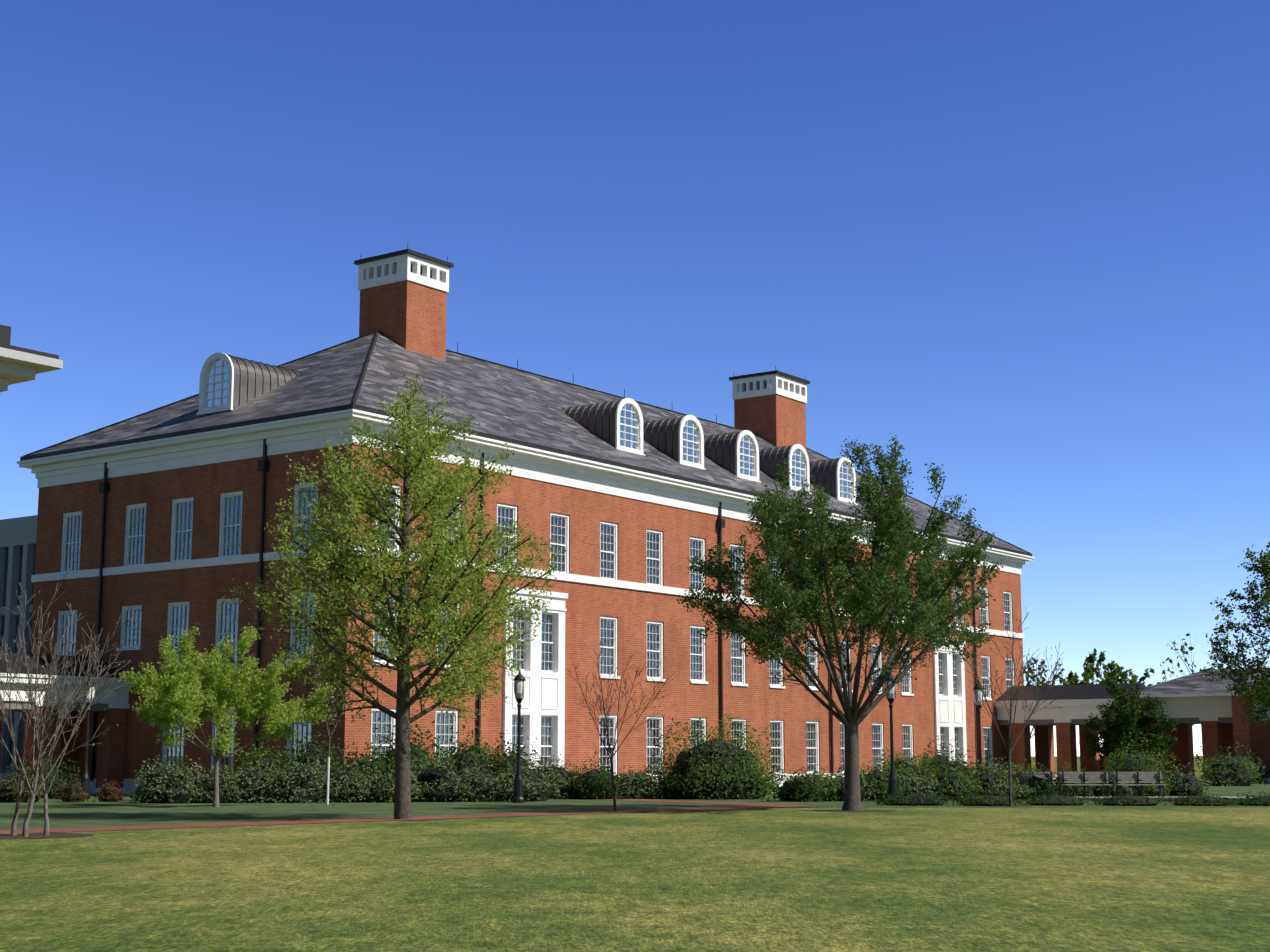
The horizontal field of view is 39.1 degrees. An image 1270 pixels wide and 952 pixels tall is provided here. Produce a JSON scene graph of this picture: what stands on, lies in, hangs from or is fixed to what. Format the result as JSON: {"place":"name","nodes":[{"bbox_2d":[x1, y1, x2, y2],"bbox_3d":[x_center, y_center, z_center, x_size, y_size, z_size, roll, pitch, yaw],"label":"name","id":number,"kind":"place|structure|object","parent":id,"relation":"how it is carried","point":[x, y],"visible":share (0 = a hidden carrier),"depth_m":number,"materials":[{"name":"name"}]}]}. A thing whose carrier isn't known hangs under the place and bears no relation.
{"place":"outdoors","nodes":[
{"label":"outdoors","id":0,"kind":"place"},
{"bbox_2d":[117,622,340,806],"bbox_3d":[-12.299,7.221,54.467,6.479,5.659,5.352,0,-9,-1],"label":"tree","id":1,"kind":"object","parent":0,"point":[217,693],"depth_m":54.18,"materials":[{"name":"green plant"}]},
{"bbox_2d":[0,797,1252,833],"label":"brick path","id":2,"kind":"structure","parent":0,"point":[759,805],"depth_m":44.68,"materials":[{"name":"brick"}]},
{"bbox_2d":[565,640,673,810],"bbox_3d":[-0.444,7.055,50.697,3.148,4.821,3.740,0,-9,-1],"label":"tree sapling","id":3,"kind":"object","parent":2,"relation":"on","point":[611,760],"depth_m":50.27,"materials":[{"name":"brown plant"}]},
{"bbox_2d":[973,680,983,771],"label":"lamp post","id":4,"kind":"object","parent":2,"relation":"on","point":[977,702],"visible":0.71,"depth_m":67.25,"materials":[{"name":"grey metal"}]},
{"bbox_2d":[0,756,1269,951],"bbox_3d":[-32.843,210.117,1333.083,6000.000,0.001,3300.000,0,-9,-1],"label":"lawn","id":5,"kind":"structure","parent":0,"point":[781,879],"depth_m":21.63,"materials":[{"name":"green plant"}]},
{"bbox_2d":[217,374,565,818],"bbox_3d":[-5.949,2.936,44.215,8.494,10.960,7.790,0,-9,-1],"label":"tree","id":6,"kind":"object","parent":5,"relation":"on","point":[414,459],"depth_m":43.67,"materials":[{"name":"green plant"}]},
{"bbox_2d":[434,727,499,778],"bbox_3d":[-6.005,10.513,62.318,2.692,3.552,2.556,0,-9,-1],"label":"shrub","id":7,"kind":"object","parent":5,"relation":"on","point":[461,763],"depth_m":62.26,"materials":[{"name":"green plant"}]},
{"bbox_2d":[453,759,507,801],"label":"shrub","id":8,"kind":"object","parent":5,"relation":"on","point":[467,775],"depth_m":60.07,"materials":[{"name":"green plant"}]},
{"bbox_2d":[565,749,627,798],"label":"shrub","id":9,"kind":"object","parent":5,"relation":"on","point":[609,786],"depth_m":63.32,"materials":[{"name":"green plant"}]},
{"bbox_2d":[761,767,838,801],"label":"shrub","id":10,"kind":"object","parent":5,"relation":"on","point":[808,795],"depth_m":60.35,"materials":[{"name":"green plant"}]},
{"bbox_2d":[676,435,1004,810],"bbox_3d":[6.109,4.165,51.116,9.741,10.662,10.276,0,-9,-1],"label":"tree","id":11,"kind":"object","parent":5,"relation":"on","point":[890,557],"depth_m":50.16,"materials":[{"name":"green plant"}]},
{"bbox_2d":[0,777,1269,838],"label":"bed ground","id":12,"kind":"structure","parent":0,"point":[90,812],"depth_m":52.46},
{"bbox_2d":[0,515,37,787],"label":"building","id":13,"kind":"structure","parent":12,"relation":"on","point":[17,548],"depth_m":78.90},
{"bbox_2d":[0,766,52,802],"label":"shrub","id":14,"kind":"object","parent":12,"relation":"on","point":[10,796],"depth_m":59.06,"materials":[{"name":"green plant"}]},
{"bbox_2d":[0,325,62,391],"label":"roof eave","id":15,"kind":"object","parent":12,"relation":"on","point":[19,364],"depth_m":29.08,"materials":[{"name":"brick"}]},
{"bbox_2d":[7,752,79,798],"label":"shrub","id":16,"kind":"object","parent":12,"relation":"on","point":[57,775],"depth_m":64.02,"materials":[{"name":"green plant"}]},
{"bbox_2d":[0,568,124,834],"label":"bare tree","id":17,"kind":"object","parent":12,"relation":"on","point":[33,729],"depth_m":34.73,"materials":[{"name":"brown plant"}]},
{"bbox_2d":[0,604,129,834],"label":"bare tree","id":18,"kind":"object","parent":12,"relation":"on","point":[14,821],"depth_m":35.08,"materials":[{"name":"brown plant"}]},
{"bbox_2d":[0,637,133,836],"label":"bare tree","id":19,"kind":"object","parent":12,"relation":"on","point":[27,820],"depth_m":34.58,"materials":[{"name":"brown plant"}]},
{"bbox_2d":[0,652,133,794],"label":"entrance portico","id":20,"kind":"structure","parent":12,"relation":"on","point":[110,754],"depth_m":71.56,"materials":[{"name":"paint"}]},
{"bbox_2d":[0,583,137,834],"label":"bare tree","id":21,"kind":"object","parent":12,"relation":"on","point":[46,820],"depth_m":34.95,"materials":[{"name":"brown plant"}]},
{"bbox_2d":[54,778,90,801],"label":"shrub","id":22,"kind":"object","parent":12,"relation":"on","point":[70,798],"depth_m":59.80,"materials":[{"name":"plant"}]},
{"bbox_2d":[81,676,94,798],"bbox_3d":[-19.707,9.389,64.252,0.420,4.400,0.399,0,-9,-1],"label":"lamp post","id":23,"kind":"object","parent":12,"relation":"on","point":[85,774],"visible":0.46,"depth_m":64.18,"materials":[{"name":"grey metal"}]},
{"bbox_2d":[93,779,127,801],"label":"shrub","id":24,"kind":"object","parent":12,"relation":"on","point":[119,796],"depth_m":60.13,"materials":[{"name":"brown plant"}]},
{"bbox_2d":[127,781,140,800],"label":"shrub","id":25,"kind":"object","parent":12,"relation":"on","point":[134,791],"depth_m":60.56,"materials":[{"name":"green plant"}]},
{"bbox_2d":[128,753,204,803],"bbox_3d":[-15.312,10.253,58.557,2.684,2.359,2.472,0,-9,-1],"label":"shrub","id":26,"kind":"object","parent":12,"relation":"on","point":[152,788],"depth_m":58.06,"materials":[{"name":"green plant"}]},
{"bbox_2d":[182,763,247,802],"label":"shrub","id":27,"kind":"object","parent":12,"relation":"on","point":[225,785],"depth_m":58.40,"materials":[{"name":"green plant"}]},
{"bbox_2d":[225,753,287,802],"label":"shrub","id":28,"kind":"object","parent":12,"relation":"on","point":[268,781],"depth_m":58.73,"materials":[{"name":"green plant"}]},
{"bbox_2d":[233,738,298,774],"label":"shrub","id":29,"kind":"object","parent":12,"relation":"on","point":[247,754],"depth_m":61.56,"materials":[{"name":"green plant"}]},
{"bbox_2d":[266,755,339,802],"bbox_3d":[-11.168,10.411,59.311,2.838,2.304,2.480,0,-9,-1],"label":"shrub","id":30,"kind":"object","parent":12,"relation":"on","point":[314,768],"depth_m":58.86,"materials":[{"name":"green plant"}]},
{"bbox_2d":[275,732,353,777],"bbox_3d":[-11.152,10.566,61.638,3.194,3.424,2.587,0,-9,-1],"label":"shrub","id":31,"kind":"object","parent":12,"relation":"on","point":[307,746],"depth_m":61.60,"materials":[{"name":"green plant"}]},
{"bbox_2d":[297,659,357,756],"bbox_3d":[-9.768,7.552,57.280,2.192,3.274,2.085,0,-9,-1],"label":"staked sapling","id":32,"kind":"object","parent":12,"relation":"on","point":[332,710],"depth_m":57.01,"materials":[{"name":"green plant"}]},
{"bbox_2d":[326,757,329,803],"bbox_3d":[-9.781,9.705,56.894,0.083,1.500,0.083,4,-10,-24],"label":"sapling guard","id":33,"kind":"object","parent":12,"relation":"on","point":[327,782],"visible":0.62,"depth_m":56.86,"materials":[{"name":"plastic"}]},
{"bbox_2d":[322,755,376,801],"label":"shrub","id":34,"kind":"object","parent":12,"relation":"on","point":[359,783],"depth_m":59.23,"materials":[{"name":"green plant"}]},
{"bbox_2d":[337,740,394,779],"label":"shrub","id":35,"kind":"object","parent":12,"relation":"on","point":[373,761],"depth_m":61.93,"materials":[{"name":"green plant"}]},
{"bbox_2d":[352,767,431,802],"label":"shrub","id":36,"kind":"object","parent":12,"relation":"on","point":[382,787],"depth_m":59.33,"materials":[{"name":"green plant"}]},
{"bbox_2d":[370,714,442,770],"bbox_3d":[-8.388,10.756,64.812,3.721,4.327,3.083,0,-9,-1],"label":"shrub","id":37,"kind":"object","parent":12,"relation":"on","point":[390,747],"depth_m":64.84,"materials":[{"name":"green plant"}]},
{"bbox_2d":[378,741,447,774],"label":"shrub","id":38,"kind":"object","parent":12,"relation":"on","point":[421,757],"depth_m":62.14,"materials":[{"name":"green plant"}]},
{"bbox_2d":[410,751,470,801],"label":"shrub","id":39,"kind":"object","parent":12,"relation":"on","point":[442,796],"depth_m":59.84,"materials":[{"name":"green plant"}]},
{"bbox_2d":[432,726,509,771],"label":"shrub","id":40,"kind":"object","parent":12,"relation":"on","point":[483,750],"depth_m":65.64,"materials":[{"name":"green plant"}]},
{"bbox_2d":[483,748,551,783],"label":"shrub","id":41,"kind":"object","parent":12,"relation":"on","point":[523,760],"visible":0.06,"depth_m":64.04,"materials":[{"name":"green plant"}]},
{"bbox_2d":[512,669,525,802],"bbox_3d":[-3.840,8.582,59.095,0.420,4.400,0.399,0,-9,-1],"label":"lamp post","id":42,"kind":"object","parent":12,"relation":"on","point":[519,680],"visible":0.92,"depth_m":59.04,"materials":[{"name":"grey metal"}]},
{"bbox_2d":[489,730,550,787],"bbox_3d":[-4.220,10.589,62.618,2.610,3.342,2.846,0,-9,-1],"label":"shrub","id":43,"kind":"object","parent":12,"relation":"on","point":[498,755],"depth_m":62.50,"materials":[{"name":"green plant"}]},
{"bbox_2d":[17,249,1033,793],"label":"building","id":44,"kind":"structure","parent":12,"relation":"on","point":[153,521],"depth_m":77.02,"materials":[{"name":"brick"}]},
{"bbox_2d":[491,751,567,801],"bbox_3d":[-3.762,10.539,60.773,2.932,2.351,2.372,0,-9,-1],"label":"shrub","id":45,"kind":"object","parent":12,"relation":"on","point":[527,785],"depth_m":60.39,"materials":[{"name":"green plant"}]},
{"bbox_2d":[532,748,590,798],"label":"shrub","id":46,"kind":"object","parent":12,"relation":"on","point":[566,775],"depth_m":63.69,"materials":[{"name":"green plant"}]},
{"bbox_2d":[614,765,667,798],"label":"shrub","id":47,"kind":"object","parent":12,"relation":"on","point":[627,775],"depth_m":63.74,"materials":[{"name":"green plant"}]},
{"bbox_2d":[652,762,685,798],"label":"shrub","id":48,"kind":"object","parent":12,"relation":"on","point":[669,788],"depth_m":63.92,"materials":[{"name":"green plant"}]},
{"bbox_2d":[640,709,791,799],"bbox_3d":[2.864,10.672,64.475,6.256,4.475,4.948,0,-9,-1],"label":"shrub","id":49,"kind":"object","parent":12,"relation":"on","point":[757,775],"depth_m":63.67,"materials":[{"name":"green plant"}]},
{"bbox_2d":[786,766,843,800],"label":"shrub","id":50,"kind":"object","parent":12,"relation":"on","point":[814,773],"depth_m":61.60,"materials":[{"name":"plant"}]},
{"bbox_2d":[808,767,882,801],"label":"shrub","id":51,"kind":"object","parent":12,"relation":"on","point":[864,789],"depth_m":60.84,"materials":[{"name":"green plant"}]},
{"bbox_2d":[842,760,914,800],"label":"shrub","id":52,"kind":"object","parent":12,"relation":"on","point":[883,783],"depth_m":61.30,"materials":[{"name":"green plant"}]},
{"bbox_2d":[885,673,897,798],"bbox_3d":[8.536,8.630,59.404,0.420,4.400,0.399,0,-9,-1],"label":"lamp post","id":53,"kind":"object","parent":12,"relation":"on","point":[892,779],"visible":0.69,"depth_m":59.32,"materials":[{"name":"grey metal"}]},
{"bbox_2d":[872,748,929,772],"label":"shrub","id":54,"kind":"object","parent":12,"relation":"on","point":[896,758],"depth_m":68.14,"materials":[{"name":"green plant"}]},
{"bbox_2d":[880,750,939,780],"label":"shrub","id":55,"kind":"object","parent":12,"relation":"on","point":[915,761],"depth_m":63.04,"materials":[{"name":"green plant"}]},
{"bbox_2d":[873,792,958,805],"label":"shrub","id":56,"kind":"object","parent":12,"relation":"on","point":[883,801],"depth_m":55.56,"materials":[{"name":"green plant"}]},
{"bbox_2d":[897,768,951,799],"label":"shrub","id":57,"kind":"object","parent":12,"relation":"on","point":[918,786],"depth_m":61.58,"materials":[{"name":"green plant"}]},
{"bbox_2d":[912,735,972,770],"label":"shrub","id":58,"kind":"object","parent":12,"relation":"on","point":[931,752],"depth_m":69.70,"materials":[{"name":"green plant"}]},
{"bbox_2d":[921,756,982,800],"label":"shrub","id":59,"kind":"object","parent":12,"relation":"on","point":[969,785],"depth_m":61.91,"materials":[{"name":"green plant"}]},
{"bbox_2d":[922,738,992,778],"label":"shrub","id":60,"kind":"object","parent":12,"relation":"on","point":[964,762],"depth_m":63.70,"materials":[{"name":"green plant"}]},
{"bbox_2d":[953,759,1025,798],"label":"shrub","id":61,"kind":"object","parent":12,"relation":"on","point":[1006,781],"depth_m":62.55,"materials":[{"name":"green plant"}]},
{"bbox_2d":[946,789,1034,805],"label":"shrub","id":62,"kind":"object","parent":12,"relation":"on","point":[960,800],"depth_m":55.23,"materials":[{"name":"green plant"}]},
{"bbox_2d":[969,755,1015,776],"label":"shrub","id":63,"kind":"object","parent":12,"relation":"on","point":[983,762],"depth_m":64.29,"materials":[{"name":"green plant"}]},
{"bbox_2d":[947,606,1077,805],"bbox_3d":[11.562,7.078,54.748,3.388,6.028,4.703,-4,-10,26],"label":"sapling tree","id":64,"kind":"object","parent":12,"relation":"on","point":[1010,750],"depth_m":54.80,"materials":[{"name":"brown plant"}]},
{"bbox_2d":[993,757,1070,799],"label":"shrub","id":65,"kind":"object","parent":12,"relation":"on","point":[1057,786],"depth_m":63.18,"materials":[{"name":"green plant"}]},
{"bbox_2d":[1011,771,1055,793],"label":"bench","id":66,"kind":"object","parent":12,"relation":"on","point":[1051,774],"visible":0.21,"depth_m":67.62,"materials":[{"name":"grey wood"}]},
{"bbox_2d":[1018,789,1100,805],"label":"shrub","id":67,"kind":"object","parent":12,"relation":"on","point":[1053,793],"depth_m":55.66,"materials":[{"name":"green plant"}]},
{"bbox_2d":[1048,761,1096,795],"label":"shrub","id":68,"kind":"object","parent":12,"relation":"on","point":[1076,792],"depth_m":68.47,"materials":[{"name":"green plant"}]},
{"bbox_2d":[1059,771,1111,796],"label":"bench","id":69,"kind":"object","parent":12,"relation":"on","point":[1083,774],"visible":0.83,"depth_m":67.61,"materials":[{"name":"grey wood"}]},
{"bbox_2d":[1089,768,1134,795],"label":"shrub","id":70,"kind":"object","parent":12,"relation":"on","point":[1124,788],"depth_m":68.27,"materials":[{"name":"green plant"}]},
{"bbox_2d":[1082,675,1178,766],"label":"tree","id":71,"kind":"object","parent":12,"relation":"on","point":[1112,743],"depth_m":94.98,"materials":[{"name":"green plant"}]},
{"bbox_2d":[1088,792,1175,805],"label":"shrub","id":72,"kind":"object","parent":12,"relation":"on","point":[1118,801],"depth_m":55.25,"materials":[{"name":"green plant"}]},
{"bbox_2d":[994,668,1269,783],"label":"covered walkway","id":73,"kind":"structure","parent":12,"relation":"on","point":[1213,708],"depth_m":106.74,"materials":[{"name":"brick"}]},
{"bbox_2d":[1106,751,1167,787],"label":"shrub","id":74,"kind":"object","parent":12,"relation":"on","point":[1140,761],"depth_m":72.69,"materials":[{"name":"green plant"}]},
{"bbox_2d":[1098,732,1180,785],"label":"shrub","id":75,"kind":"object","parent":12,"relation":"on","point":[1122,755],"depth_m":79.13,"materials":[{"name":"green plant"}]},
{"bbox_2d":[1113,771,1166,796],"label":"bench","id":76,"kind":"object","parent":12,"relation":"on","point":[1137,775],"visible":0.94,"depth_m":67.65,"materials":[{"name":"grey wood"}]},
{"bbox_2d":[1111,750,1171,782],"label":"shrub","id":77,"kind":"object","parent":12,"relation":"on","point":[1154,760],"depth_m":87.50,"materials":[{"name":"green plant"}]},
{"bbox_2d":[1128,764,1172,795],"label":"shrub","id":78,"kind":"object","parent":12,"relation":"on","point":[1166,787],"depth_m":68.43,"materials":[{"name":"green plant"}]},
{"bbox_2d":[1164,763,1212,795],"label":"shrub","id":79,"kind":"object","parent":12,"relation":"on","point":[1198,783],"depth_m":68.77,"materials":[{"name":"green plant"}]},
{"bbox_2d":[1194,746,1202,776],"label":"shrub","id":80,"kind":"object","parent":12,"relation":"on","point":[1198,758],"visible":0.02,"depth_m":118.75,"materials":[{"name":"green plant"}]},
{"bbox_2d":[1159,789,1249,805],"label":"shrub","id":81,"kind":"object","parent":12,"relation":"on","point":[1175,799],"depth_m":55.19,"materials":[{"name":"green plant"}]},
{"bbox_2d":[1196,746,1265,785],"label":"shrub","id":82,"kind":"object","parent":12,"relation":"on","point":[1209,770],"depth_m":90.77,"materials":[{"name":"green plant"}]},
{"bbox_2d":[1201,542,1269,729],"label":"tree","id":83,"kind":"object","parent":12,"relation":"on","point":[1259,688],"depth_m":62.26,"materials":[{"name":"green plant"}]},
{"bbox_2d":[1202,741,1269,783],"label":"shrub","id":84,"kind":"object","parent":12,"relation":"on","point":[1264,775],"depth_m":98.11,"materials":[{"name":"green plant"}]},
{"bbox_2d":[1227,791,1269,805],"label":"shrub","id":85,"kind":"object","parent":12,"relation":"on","point":[1247,801],"depth_m":55.35,"materials":[{"name":"green plant"}]},
{"bbox_2d":[0,0,1269,755],"label":"sky","id":86,"kind":"structure","parent":0,"point":[1024,245],"materials":[{"name":"blue"}]},
{"bbox_2d":[1023,657,1064,738],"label":"tree","id":87,"kind":"object","parent":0,"point":[1034,676],"depth_m":189.36,"materials":[{"name":"green plant"}]},
{"bbox_2d":[1099,742,1103,771],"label":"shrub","id":88,"kind":"object","parent":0,"point":[1102,760],"depth_m":122.84,"materials":[{"name":"green plant"}]},
{"bbox_2d":[1059,648,1153,686],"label":"tree","id":89,"kind":"object","parent":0,"point":[1088,673],"depth_m":135.16,"materials":[{"name":"green plant"}]},
{"bbox_2d":[1157,616,1268,683],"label":"tree","id":90,"kind":"object","parent":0,"point":[1190,648],"depth_m":150.04,"materials":[{"name":"green plant"}]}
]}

